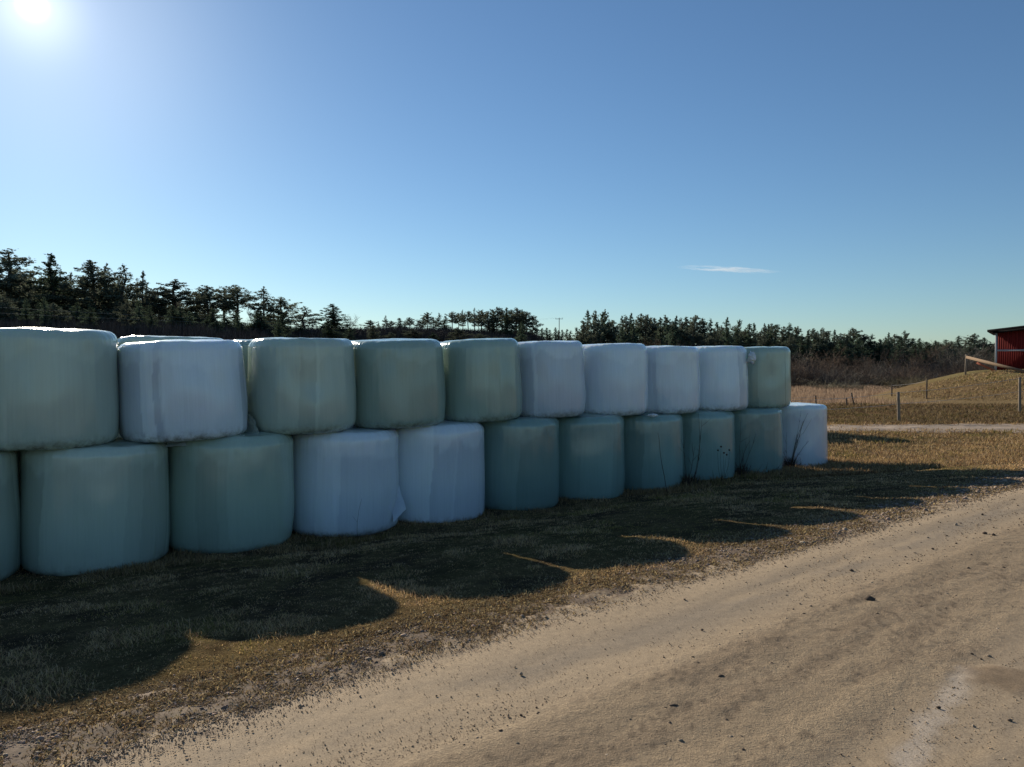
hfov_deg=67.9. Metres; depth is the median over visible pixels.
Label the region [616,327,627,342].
conifer tree
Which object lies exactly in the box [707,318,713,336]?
spruce tree
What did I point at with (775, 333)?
spruce tree
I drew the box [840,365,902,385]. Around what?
bare shrub
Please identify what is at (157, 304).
pine tree
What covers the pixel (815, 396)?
field fence
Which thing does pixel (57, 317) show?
conifer tree
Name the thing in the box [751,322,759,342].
conifer tree
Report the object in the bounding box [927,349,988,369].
bare shrub
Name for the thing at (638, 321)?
conifer tree
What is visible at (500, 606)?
leaf litter
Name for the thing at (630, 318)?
conifer tree
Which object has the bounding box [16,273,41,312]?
pine tree
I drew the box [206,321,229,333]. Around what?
conifer tree
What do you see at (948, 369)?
bare shrub
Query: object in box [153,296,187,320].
pine tree
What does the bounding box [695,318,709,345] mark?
conifer tree
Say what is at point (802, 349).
conifer tree
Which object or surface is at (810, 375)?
bare shrub
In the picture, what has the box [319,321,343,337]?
conifer tree
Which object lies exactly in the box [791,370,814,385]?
bare shrub
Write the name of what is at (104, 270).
pine tree
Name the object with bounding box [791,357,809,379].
bare shrub
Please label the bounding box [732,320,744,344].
spruce tree
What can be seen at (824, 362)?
bare shrub
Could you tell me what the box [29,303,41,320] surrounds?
conifer tree
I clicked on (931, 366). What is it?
bare shrub
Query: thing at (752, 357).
film bundle
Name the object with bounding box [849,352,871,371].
bare shrub
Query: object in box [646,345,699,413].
wrapped bale
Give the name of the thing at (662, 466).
dead weed
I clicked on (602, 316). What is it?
conifer tree
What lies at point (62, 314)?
conifer tree
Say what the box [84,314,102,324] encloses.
conifer tree
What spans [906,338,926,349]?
spruce tree
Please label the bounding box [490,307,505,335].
pine tree
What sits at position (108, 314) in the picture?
conifer tree
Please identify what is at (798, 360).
bare shrub
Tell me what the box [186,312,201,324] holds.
conifer tree
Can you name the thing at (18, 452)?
wrapped bale
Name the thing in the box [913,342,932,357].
conifer tree
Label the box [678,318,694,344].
conifer tree
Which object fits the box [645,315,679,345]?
conifer tree
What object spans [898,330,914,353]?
conifer tree
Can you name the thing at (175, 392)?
wrapped bale
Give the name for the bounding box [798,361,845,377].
bare shrub
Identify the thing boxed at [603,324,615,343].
conifer tree
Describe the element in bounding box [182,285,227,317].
pine tree
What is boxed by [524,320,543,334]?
pine tree
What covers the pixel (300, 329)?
conifer tree
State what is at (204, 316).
pine tree
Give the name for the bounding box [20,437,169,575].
wrapped bale
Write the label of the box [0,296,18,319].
conifer tree
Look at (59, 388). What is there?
wrapped bale
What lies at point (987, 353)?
bare shrub
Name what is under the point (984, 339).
conifer tree
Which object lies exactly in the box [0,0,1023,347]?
sky
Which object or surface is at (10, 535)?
wrapped bale
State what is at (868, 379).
bare shrub
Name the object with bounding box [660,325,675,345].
conifer tree
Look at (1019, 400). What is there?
roadside fence
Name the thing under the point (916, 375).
bare shrub
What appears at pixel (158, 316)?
pine tree
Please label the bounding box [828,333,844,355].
conifer tree
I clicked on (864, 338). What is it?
conifer tree
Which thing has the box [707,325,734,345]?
conifer tree
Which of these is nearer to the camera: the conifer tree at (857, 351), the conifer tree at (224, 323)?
the conifer tree at (224, 323)
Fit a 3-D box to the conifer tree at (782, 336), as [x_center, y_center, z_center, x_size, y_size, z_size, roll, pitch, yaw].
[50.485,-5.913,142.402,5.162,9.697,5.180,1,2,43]
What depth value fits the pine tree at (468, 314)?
139.54 m
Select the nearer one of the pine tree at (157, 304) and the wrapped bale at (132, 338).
the wrapped bale at (132, 338)
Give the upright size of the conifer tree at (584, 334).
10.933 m
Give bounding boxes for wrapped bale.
[0,327,118,450]
[0,451,20,580]
[17,451,19,491]
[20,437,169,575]
[117,335,222,347]
[117,339,247,446]
[166,431,294,553]
[235,339,253,422]
[246,337,355,434]
[291,426,405,536]
[352,338,444,427]
[392,419,484,522]
[441,338,521,421]
[478,416,558,510]
[518,340,585,417]
[557,413,624,499]
[583,343,647,415]
[622,412,682,489]
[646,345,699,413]
[680,410,734,479]
[694,346,747,410]
[732,408,782,472]
[744,346,790,407]
[780,402,827,466]
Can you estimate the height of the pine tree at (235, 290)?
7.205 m
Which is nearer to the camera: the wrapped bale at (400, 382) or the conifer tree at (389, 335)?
the wrapped bale at (400, 382)
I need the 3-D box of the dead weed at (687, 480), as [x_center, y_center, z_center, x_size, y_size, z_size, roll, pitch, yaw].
[2.977,1.110,12.650,0.414,1.236,0.509,-1,2,-43]
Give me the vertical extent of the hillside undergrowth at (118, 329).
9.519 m
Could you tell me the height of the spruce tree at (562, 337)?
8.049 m
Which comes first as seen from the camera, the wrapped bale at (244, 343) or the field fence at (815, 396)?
the wrapped bale at (244, 343)
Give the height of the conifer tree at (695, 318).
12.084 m
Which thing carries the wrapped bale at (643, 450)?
on the ground at (438, 576)
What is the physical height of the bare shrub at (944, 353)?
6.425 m
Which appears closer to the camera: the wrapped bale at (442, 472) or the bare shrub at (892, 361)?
the wrapped bale at (442, 472)
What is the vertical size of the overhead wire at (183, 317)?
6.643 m
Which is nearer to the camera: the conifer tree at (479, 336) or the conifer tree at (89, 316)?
the conifer tree at (89, 316)
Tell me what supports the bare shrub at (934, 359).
on the ground at (438, 576)
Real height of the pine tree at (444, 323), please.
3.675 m
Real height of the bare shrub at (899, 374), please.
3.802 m
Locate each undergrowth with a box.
[0,317,544,341]
[543,338,985,386]
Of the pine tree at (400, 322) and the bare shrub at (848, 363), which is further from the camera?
the pine tree at (400, 322)
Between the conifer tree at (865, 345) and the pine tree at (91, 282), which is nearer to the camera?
the pine tree at (91, 282)
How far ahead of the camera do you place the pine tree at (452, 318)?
133.42 m
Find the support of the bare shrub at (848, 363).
on the ground at (438, 576)
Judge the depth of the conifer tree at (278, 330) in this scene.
82.73 m
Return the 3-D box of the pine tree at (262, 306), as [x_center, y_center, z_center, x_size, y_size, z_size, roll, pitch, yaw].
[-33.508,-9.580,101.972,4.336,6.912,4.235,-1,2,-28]
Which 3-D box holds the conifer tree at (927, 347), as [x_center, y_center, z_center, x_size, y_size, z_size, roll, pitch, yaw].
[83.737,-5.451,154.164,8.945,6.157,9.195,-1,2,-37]
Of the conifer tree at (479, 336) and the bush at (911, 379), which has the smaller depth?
the bush at (911, 379)
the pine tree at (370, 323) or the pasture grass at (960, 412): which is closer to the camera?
the pasture grass at (960, 412)
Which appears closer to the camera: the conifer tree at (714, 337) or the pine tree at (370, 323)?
the pine tree at (370, 323)
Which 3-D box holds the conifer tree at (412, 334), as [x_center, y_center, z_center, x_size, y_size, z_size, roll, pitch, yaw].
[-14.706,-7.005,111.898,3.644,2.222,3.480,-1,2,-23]
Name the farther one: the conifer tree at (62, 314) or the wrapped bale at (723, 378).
the conifer tree at (62, 314)
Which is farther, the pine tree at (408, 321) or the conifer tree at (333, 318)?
the pine tree at (408, 321)
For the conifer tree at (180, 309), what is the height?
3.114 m
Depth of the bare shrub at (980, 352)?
123.14 m
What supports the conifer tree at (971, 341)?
on the ground at (438, 576)
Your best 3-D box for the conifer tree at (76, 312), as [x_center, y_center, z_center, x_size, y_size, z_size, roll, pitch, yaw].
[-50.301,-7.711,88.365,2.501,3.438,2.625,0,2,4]
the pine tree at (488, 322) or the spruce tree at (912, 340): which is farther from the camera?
the spruce tree at (912, 340)
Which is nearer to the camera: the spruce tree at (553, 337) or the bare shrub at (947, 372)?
the bare shrub at (947, 372)
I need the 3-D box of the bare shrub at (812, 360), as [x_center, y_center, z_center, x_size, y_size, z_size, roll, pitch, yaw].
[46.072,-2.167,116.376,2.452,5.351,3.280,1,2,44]
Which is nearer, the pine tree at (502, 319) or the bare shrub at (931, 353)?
the bare shrub at (931, 353)
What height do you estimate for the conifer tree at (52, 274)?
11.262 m
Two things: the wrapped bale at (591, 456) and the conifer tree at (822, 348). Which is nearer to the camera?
the wrapped bale at (591, 456)
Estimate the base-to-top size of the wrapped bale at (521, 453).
1.371 m
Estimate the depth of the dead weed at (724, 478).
12.90 m
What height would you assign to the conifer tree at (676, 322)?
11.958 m
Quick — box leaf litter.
[0,466,1023,766]
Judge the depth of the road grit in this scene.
3.41 m
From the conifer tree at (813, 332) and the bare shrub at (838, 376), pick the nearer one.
the bare shrub at (838, 376)
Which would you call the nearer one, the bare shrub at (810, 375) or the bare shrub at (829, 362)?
the bare shrub at (810, 375)
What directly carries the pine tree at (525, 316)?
on the ground at (438, 576)
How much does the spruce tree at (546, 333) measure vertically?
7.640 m
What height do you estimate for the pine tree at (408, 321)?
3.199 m
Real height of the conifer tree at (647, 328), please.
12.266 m
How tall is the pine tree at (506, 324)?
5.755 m
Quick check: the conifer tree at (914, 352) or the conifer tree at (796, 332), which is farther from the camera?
the conifer tree at (796, 332)
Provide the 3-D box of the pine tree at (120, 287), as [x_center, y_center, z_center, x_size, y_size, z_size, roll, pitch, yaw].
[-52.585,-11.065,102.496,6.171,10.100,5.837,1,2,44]
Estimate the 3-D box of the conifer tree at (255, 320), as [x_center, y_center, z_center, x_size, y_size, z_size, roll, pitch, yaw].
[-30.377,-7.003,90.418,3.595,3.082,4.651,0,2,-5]
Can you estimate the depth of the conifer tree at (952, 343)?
171.91 m
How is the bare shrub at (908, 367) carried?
on the ground at (438, 576)
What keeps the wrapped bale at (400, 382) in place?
on the wrapped bale at (442, 472)
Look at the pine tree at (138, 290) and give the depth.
103.07 m
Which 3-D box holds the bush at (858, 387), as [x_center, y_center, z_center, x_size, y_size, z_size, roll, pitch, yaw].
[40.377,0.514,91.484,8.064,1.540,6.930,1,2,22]
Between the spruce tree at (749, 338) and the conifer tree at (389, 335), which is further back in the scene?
the spruce tree at (749, 338)
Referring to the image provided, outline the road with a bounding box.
[0,481,1023,766]
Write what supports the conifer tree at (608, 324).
on the ground at (438, 576)
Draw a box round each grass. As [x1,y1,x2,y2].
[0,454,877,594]
[783,369,1023,478]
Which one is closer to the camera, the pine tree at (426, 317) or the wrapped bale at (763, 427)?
the wrapped bale at (763, 427)
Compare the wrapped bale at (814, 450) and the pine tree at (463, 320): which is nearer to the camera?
the wrapped bale at (814, 450)
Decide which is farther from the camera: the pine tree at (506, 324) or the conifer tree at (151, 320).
the pine tree at (506, 324)
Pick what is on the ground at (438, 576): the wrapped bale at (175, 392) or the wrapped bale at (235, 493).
the wrapped bale at (235, 493)
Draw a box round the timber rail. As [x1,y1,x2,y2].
[964,354,1023,374]
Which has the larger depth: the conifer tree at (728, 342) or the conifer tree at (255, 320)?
the conifer tree at (728, 342)
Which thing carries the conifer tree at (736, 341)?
on the ground at (438, 576)
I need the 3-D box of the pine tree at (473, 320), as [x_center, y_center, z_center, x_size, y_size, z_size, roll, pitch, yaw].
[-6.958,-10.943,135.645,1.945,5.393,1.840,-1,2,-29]
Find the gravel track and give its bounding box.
[827,423,1023,432]
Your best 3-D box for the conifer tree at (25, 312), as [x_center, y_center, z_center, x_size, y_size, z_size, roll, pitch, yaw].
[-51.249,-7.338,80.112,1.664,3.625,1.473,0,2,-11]
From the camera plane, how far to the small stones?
4.14 m
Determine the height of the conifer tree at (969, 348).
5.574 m
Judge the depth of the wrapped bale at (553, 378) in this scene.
11.28 m
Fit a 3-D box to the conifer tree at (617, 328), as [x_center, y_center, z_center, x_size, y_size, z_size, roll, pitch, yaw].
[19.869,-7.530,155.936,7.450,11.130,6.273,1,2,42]
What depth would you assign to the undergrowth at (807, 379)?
102.73 m
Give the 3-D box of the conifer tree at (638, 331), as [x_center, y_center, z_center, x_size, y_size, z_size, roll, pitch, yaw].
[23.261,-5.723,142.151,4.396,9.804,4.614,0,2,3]
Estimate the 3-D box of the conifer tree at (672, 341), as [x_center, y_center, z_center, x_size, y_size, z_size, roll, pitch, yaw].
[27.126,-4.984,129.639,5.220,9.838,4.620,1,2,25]
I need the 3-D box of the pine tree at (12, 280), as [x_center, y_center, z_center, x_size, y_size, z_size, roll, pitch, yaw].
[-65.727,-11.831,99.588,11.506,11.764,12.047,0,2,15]
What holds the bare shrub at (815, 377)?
on the ground at (438, 576)
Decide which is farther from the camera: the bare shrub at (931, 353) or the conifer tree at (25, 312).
the bare shrub at (931, 353)
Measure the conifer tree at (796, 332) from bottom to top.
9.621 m
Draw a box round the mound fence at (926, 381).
[891,379,927,396]
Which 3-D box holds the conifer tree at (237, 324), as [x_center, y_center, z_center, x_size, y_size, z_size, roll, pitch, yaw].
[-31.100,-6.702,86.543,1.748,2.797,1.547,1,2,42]
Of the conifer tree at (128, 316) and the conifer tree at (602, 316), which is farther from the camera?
the conifer tree at (602, 316)
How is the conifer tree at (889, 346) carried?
on the ground at (438, 576)
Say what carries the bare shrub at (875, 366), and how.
on the ground at (438, 576)
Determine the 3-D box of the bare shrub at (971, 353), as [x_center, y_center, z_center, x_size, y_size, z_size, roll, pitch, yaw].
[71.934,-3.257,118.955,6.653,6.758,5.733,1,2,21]
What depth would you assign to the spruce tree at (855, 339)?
140.02 m
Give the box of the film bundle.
[747,351,755,364]
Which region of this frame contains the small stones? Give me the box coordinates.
[435,492,1023,763]
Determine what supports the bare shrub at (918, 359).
on the ground at (438, 576)
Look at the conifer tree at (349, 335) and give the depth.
95.06 m
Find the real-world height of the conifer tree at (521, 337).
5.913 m
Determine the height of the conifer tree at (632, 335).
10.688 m
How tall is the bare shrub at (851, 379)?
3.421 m
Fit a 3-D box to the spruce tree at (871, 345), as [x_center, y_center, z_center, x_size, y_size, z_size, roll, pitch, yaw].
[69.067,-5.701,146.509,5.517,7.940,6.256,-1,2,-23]
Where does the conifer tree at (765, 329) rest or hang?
on the ground at (438, 576)
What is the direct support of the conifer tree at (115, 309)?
on the ground at (438, 576)
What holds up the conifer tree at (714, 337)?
on the ground at (438, 576)
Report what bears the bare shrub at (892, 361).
on the ground at (438, 576)
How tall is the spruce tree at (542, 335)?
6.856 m
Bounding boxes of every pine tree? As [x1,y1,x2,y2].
[0,248,49,319]
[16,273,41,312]
[39,259,143,320]
[63,272,87,318]
[95,263,123,309]
[99,265,145,313]
[125,271,153,313]
[132,279,214,317]
[140,289,169,322]
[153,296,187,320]
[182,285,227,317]
[188,305,206,320]
[208,287,239,320]
[213,285,267,320]
[222,307,244,325]
[248,286,277,321]
[264,297,302,324]
[288,306,319,326]
[359,320,377,328]
[382,315,388,327]
[393,318,404,328]
[404,317,416,328]
[414,321,423,328]
[417,317,426,326]
[421,312,433,326]
[428,318,437,328]
[433,313,443,326]
[437,316,450,328]
[445,312,462,328]
[458,310,466,327]
[459,311,475,329]
[468,308,478,330]
[474,310,486,328]
[477,311,499,329]
[484,309,500,332]
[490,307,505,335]
[497,307,515,334]
[498,310,509,332]
[509,307,525,335]
[516,312,535,334]
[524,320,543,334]
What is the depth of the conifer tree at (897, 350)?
130.11 m
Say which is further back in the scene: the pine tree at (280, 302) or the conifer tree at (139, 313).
the pine tree at (280, 302)
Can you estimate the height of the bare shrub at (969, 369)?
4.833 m
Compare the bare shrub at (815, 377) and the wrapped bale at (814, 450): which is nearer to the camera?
the wrapped bale at (814, 450)
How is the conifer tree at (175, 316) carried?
on the ground at (438, 576)
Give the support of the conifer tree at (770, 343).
on the ground at (438, 576)
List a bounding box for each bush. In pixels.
[795,377,858,389]
[823,382,877,389]
[854,373,928,388]
[889,375,938,385]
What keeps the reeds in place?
on the ground at (438, 576)
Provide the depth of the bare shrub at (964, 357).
118.08 m
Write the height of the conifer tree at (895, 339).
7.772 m
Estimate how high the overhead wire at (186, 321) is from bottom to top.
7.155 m
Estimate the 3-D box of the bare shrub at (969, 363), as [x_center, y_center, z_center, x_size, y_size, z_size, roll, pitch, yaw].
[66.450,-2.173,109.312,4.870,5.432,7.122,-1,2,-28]
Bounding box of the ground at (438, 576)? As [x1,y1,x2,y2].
[0,334,1023,732]
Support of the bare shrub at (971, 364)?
on the ground at (438, 576)
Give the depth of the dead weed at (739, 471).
13.80 m
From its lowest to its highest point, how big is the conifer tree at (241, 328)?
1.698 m
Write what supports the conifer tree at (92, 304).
on the ground at (438, 576)
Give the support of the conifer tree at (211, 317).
on the ground at (438, 576)
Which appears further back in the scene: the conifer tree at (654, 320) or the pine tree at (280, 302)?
the conifer tree at (654, 320)
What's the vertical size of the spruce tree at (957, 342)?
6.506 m
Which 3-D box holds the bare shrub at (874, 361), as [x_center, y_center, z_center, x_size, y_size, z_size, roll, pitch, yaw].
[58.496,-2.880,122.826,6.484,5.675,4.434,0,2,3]
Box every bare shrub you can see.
[791,354,809,367]
[791,354,829,379]
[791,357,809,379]
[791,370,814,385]
[791,370,823,382]
[791,371,829,384]
[792,368,846,381]
[792,369,821,384]
[793,346,812,368]
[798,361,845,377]
[805,353,817,373]
[807,347,847,371]
[808,369,848,384]
[811,350,848,369]
[813,363,869,381]
[817,358,838,373]
[817,367,888,385]
[818,363,875,378]
[832,356,860,372]
[836,373,893,385]
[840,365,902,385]
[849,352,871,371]
[852,361,903,374]
[859,351,888,370]
[859,366,940,385]
[861,359,897,377]
[861,361,891,375]
[873,368,941,384]
[878,368,926,381]
[879,346,908,369]
[885,350,909,368]
[887,361,926,373]
[899,356,968,375]
[910,346,940,370]
[922,340,954,365]
[923,360,986,375]
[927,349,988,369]
[928,349,942,369]
[928,367,970,377]
[929,346,959,363]
[937,353,992,371]
[938,363,958,375]
[942,362,994,374]
[949,355,992,370]
[953,342,993,367]
[956,347,975,367]
[969,346,992,357]
[974,342,994,364]
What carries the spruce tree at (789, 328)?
on the ground at (438, 576)
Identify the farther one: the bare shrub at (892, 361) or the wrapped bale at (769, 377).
the bare shrub at (892, 361)
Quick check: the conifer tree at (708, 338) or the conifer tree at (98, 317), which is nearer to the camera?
the conifer tree at (98, 317)
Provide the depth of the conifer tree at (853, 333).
149.38 m
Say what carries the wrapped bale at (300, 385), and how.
on the wrapped bale at (235, 493)
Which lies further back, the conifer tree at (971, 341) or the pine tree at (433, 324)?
the conifer tree at (971, 341)
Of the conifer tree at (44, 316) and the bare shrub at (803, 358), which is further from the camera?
the bare shrub at (803, 358)
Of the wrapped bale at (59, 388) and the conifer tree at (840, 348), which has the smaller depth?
the wrapped bale at (59, 388)
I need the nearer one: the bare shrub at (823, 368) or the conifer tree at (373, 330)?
the conifer tree at (373, 330)
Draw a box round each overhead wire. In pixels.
[3,307,546,323]
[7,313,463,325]
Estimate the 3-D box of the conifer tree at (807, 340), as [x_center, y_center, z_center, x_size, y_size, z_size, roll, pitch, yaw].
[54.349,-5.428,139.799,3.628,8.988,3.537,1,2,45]
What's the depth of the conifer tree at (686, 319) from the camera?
151.51 m
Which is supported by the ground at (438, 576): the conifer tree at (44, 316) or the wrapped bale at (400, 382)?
the conifer tree at (44, 316)
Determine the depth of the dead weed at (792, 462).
14.83 m
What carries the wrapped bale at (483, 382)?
on the wrapped bale at (442, 472)
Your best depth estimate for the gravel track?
23.53 m
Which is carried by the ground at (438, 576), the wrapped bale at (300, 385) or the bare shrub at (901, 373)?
the bare shrub at (901, 373)
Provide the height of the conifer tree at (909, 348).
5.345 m
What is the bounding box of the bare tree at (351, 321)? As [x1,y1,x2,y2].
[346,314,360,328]
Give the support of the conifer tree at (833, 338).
on the ground at (438, 576)
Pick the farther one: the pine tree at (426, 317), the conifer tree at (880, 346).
the conifer tree at (880, 346)
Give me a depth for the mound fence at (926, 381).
50.38 m
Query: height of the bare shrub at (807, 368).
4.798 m
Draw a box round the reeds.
[791,384,939,403]
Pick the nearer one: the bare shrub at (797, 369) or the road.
the road
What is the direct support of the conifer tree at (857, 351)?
on the ground at (438, 576)
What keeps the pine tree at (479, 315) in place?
on the ground at (438, 576)
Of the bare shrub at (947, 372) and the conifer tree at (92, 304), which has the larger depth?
the bare shrub at (947, 372)
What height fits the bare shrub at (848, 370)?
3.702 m
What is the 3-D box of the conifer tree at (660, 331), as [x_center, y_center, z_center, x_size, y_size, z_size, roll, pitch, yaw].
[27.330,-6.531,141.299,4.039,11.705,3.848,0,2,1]
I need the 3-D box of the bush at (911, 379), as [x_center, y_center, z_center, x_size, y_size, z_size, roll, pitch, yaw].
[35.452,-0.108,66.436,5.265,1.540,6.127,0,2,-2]
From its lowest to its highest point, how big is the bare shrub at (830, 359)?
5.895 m
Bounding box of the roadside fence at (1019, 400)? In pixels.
[796,377,1023,420]
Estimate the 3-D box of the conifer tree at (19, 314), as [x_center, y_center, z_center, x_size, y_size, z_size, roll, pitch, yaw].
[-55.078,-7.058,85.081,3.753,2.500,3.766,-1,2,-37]
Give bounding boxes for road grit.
[165,499,1023,766]
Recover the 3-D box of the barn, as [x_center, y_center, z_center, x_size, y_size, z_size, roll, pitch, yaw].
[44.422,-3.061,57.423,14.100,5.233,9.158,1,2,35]
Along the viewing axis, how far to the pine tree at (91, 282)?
99.71 m
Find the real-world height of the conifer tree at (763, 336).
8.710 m
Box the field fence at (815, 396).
[803,393,854,404]
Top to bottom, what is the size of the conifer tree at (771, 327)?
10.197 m
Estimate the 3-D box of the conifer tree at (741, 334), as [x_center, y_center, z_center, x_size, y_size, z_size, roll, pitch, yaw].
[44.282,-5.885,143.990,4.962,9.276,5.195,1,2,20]
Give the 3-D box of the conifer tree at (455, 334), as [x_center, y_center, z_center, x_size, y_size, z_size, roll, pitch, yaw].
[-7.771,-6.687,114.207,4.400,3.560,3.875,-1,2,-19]
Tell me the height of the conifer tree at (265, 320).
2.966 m
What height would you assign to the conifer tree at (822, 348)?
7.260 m
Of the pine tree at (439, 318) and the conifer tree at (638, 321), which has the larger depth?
the conifer tree at (638, 321)
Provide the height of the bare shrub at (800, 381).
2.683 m
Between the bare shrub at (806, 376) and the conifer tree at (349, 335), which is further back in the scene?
the bare shrub at (806, 376)
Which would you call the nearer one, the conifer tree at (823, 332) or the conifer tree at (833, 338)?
the conifer tree at (823, 332)
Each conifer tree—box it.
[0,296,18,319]
[8,310,34,322]
[15,297,32,325]
[20,253,84,317]
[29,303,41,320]
[35,296,53,327]
[37,303,72,322]
[51,307,70,326]
[68,302,83,324]
[76,307,97,328]
[84,300,99,317]
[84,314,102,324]
[97,302,134,321]
[100,312,118,323]
[112,301,139,324]
[130,300,147,331]
[143,305,161,329]
[159,305,185,328]
[176,307,185,325]
[183,311,200,327]
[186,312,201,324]
[199,309,224,330]
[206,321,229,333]
[219,312,235,329]
[233,312,243,330]
[235,323,249,333]
[246,312,267,333]
[248,313,274,332]
[264,314,296,336]
[270,319,289,336]
[290,326,316,337]
[313,304,356,331]
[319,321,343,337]
[342,327,356,339]
[366,325,382,339]
[384,332,395,338]
[400,328,422,338]
[428,332,438,339]
[445,327,472,339]
[471,334,486,338]
[514,322,528,341]
[566,321,597,344]
[577,309,595,343]
[585,310,604,343]
[593,309,615,342]
[600,312,609,343]
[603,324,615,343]
[609,320,620,342]
[615,315,638,342]
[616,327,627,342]
[623,322,639,342]
[625,313,638,342]
[629,313,651,345]
[634,314,658,345]
[636,327,646,345]
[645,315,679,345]
[646,318,662,342]
[653,317,665,345]
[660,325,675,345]
[665,326,680,345]
[671,315,683,345]
[676,322,707,345]
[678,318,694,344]
[682,317,691,345]
[688,315,707,339]
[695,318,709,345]
[699,332,722,345]
[705,328,725,345]
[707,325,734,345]
[720,317,733,345]
[729,325,743,345]
[732,331,741,345]
[735,329,751,346]
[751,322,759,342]
[751,323,769,346]
[753,332,769,345]
[762,334,780,346]
[767,323,781,339]
[771,326,789,346]
[784,335,799,364]
[791,326,814,357]
[791,335,823,371]
[798,330,815,365]
[805,328,825,361]
[810,327,838,356]
[810,339,831,369]
[819,340,854,368]
[827,330,841,357]
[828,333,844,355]
[832,339,861,362]
[843,328,868,341]
[844,339,870,369]
[854,334,878,356]
[861,343,876,367]
[874,339,886,367]
[877,332,894,367]
[884,334,906,349]
[890,345,909,367]
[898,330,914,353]
[900,344,926,370]
[903,345,925,358]
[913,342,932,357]
[918,341,937,366]
[932,344,962,365]
[945,341,962,356]
[958,333,994,351]
[958,346,983,366]
[979,338,993,358]
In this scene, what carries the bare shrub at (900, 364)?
on the ground at (438, 576)
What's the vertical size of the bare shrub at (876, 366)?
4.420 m
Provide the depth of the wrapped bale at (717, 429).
13.26 m
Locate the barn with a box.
[987,325,1023,369]
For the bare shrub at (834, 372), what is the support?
on the ground at (438, 576)
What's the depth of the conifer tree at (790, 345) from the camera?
135.71 m
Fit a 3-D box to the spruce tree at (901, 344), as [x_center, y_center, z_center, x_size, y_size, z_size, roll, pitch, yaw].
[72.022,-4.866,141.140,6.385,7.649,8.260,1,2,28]
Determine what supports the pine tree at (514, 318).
on the ground at (438, 576)
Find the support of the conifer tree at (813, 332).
on the ground at (438, 576)
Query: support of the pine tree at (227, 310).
on the ground at (438, 576)
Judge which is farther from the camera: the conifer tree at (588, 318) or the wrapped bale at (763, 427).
the conifer tree at (588, 318)
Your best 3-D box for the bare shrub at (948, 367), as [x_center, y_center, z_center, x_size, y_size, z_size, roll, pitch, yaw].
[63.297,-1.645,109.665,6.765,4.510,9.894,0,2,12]
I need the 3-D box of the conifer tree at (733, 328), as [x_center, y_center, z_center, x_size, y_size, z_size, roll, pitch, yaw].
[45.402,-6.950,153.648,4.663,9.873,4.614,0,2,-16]
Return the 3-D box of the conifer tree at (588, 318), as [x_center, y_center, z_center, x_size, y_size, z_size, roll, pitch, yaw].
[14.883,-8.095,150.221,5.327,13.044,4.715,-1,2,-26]
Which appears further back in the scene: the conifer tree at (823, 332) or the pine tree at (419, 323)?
the conifer tree at (823, 332)
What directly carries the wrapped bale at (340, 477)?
on the ground at (438, 576)
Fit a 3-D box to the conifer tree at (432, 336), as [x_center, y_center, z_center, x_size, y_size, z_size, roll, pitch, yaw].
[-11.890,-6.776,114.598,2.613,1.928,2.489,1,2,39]
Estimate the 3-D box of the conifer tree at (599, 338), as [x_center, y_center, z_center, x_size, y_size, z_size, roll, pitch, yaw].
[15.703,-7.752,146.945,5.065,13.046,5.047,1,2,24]
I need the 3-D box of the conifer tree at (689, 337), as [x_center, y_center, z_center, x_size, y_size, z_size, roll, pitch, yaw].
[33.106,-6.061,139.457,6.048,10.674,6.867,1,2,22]
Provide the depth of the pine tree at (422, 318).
139.65 m
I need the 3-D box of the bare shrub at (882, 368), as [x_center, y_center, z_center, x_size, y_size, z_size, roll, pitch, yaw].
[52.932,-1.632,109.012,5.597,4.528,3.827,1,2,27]
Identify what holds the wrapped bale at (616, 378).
on the wrapped bale at (591, 456)
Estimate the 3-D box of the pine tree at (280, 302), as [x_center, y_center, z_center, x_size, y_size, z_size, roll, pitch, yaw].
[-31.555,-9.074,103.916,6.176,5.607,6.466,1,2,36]
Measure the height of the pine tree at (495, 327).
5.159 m
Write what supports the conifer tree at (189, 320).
on the ground at (438, 576)
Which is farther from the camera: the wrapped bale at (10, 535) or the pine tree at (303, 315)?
the pine tree at (303, 315)
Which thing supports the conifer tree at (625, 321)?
on the ground at (438, 576)
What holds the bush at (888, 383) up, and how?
on the ground at (438, 576)
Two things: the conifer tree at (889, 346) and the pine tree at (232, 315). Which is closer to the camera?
the pine tree at (232, 315)
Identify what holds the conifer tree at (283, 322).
on the ground at (438, 576)
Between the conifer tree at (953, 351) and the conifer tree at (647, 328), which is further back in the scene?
the conifer tree at (647, 328)
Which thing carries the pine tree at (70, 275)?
on the ground at (438, 576)
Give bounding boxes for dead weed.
[658,435,666,490]
[680,413,708,485]
[712,446,729,483]
[734,423,762,475]
[783,420,809,466]
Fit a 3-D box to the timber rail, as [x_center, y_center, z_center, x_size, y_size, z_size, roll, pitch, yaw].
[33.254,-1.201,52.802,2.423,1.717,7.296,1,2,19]
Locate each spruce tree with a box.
[538,328,546,339]
[542,328,551,340]
[551,328,561,340]
[556,330,565,340]
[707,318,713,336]
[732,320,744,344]
[742,323,758,346]
[765,325,781,343]
[777,322,799,367]
[850,334,876,370]
[861,333,881,365]
[889,337,911,365]
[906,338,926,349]
[951,336,968,349]

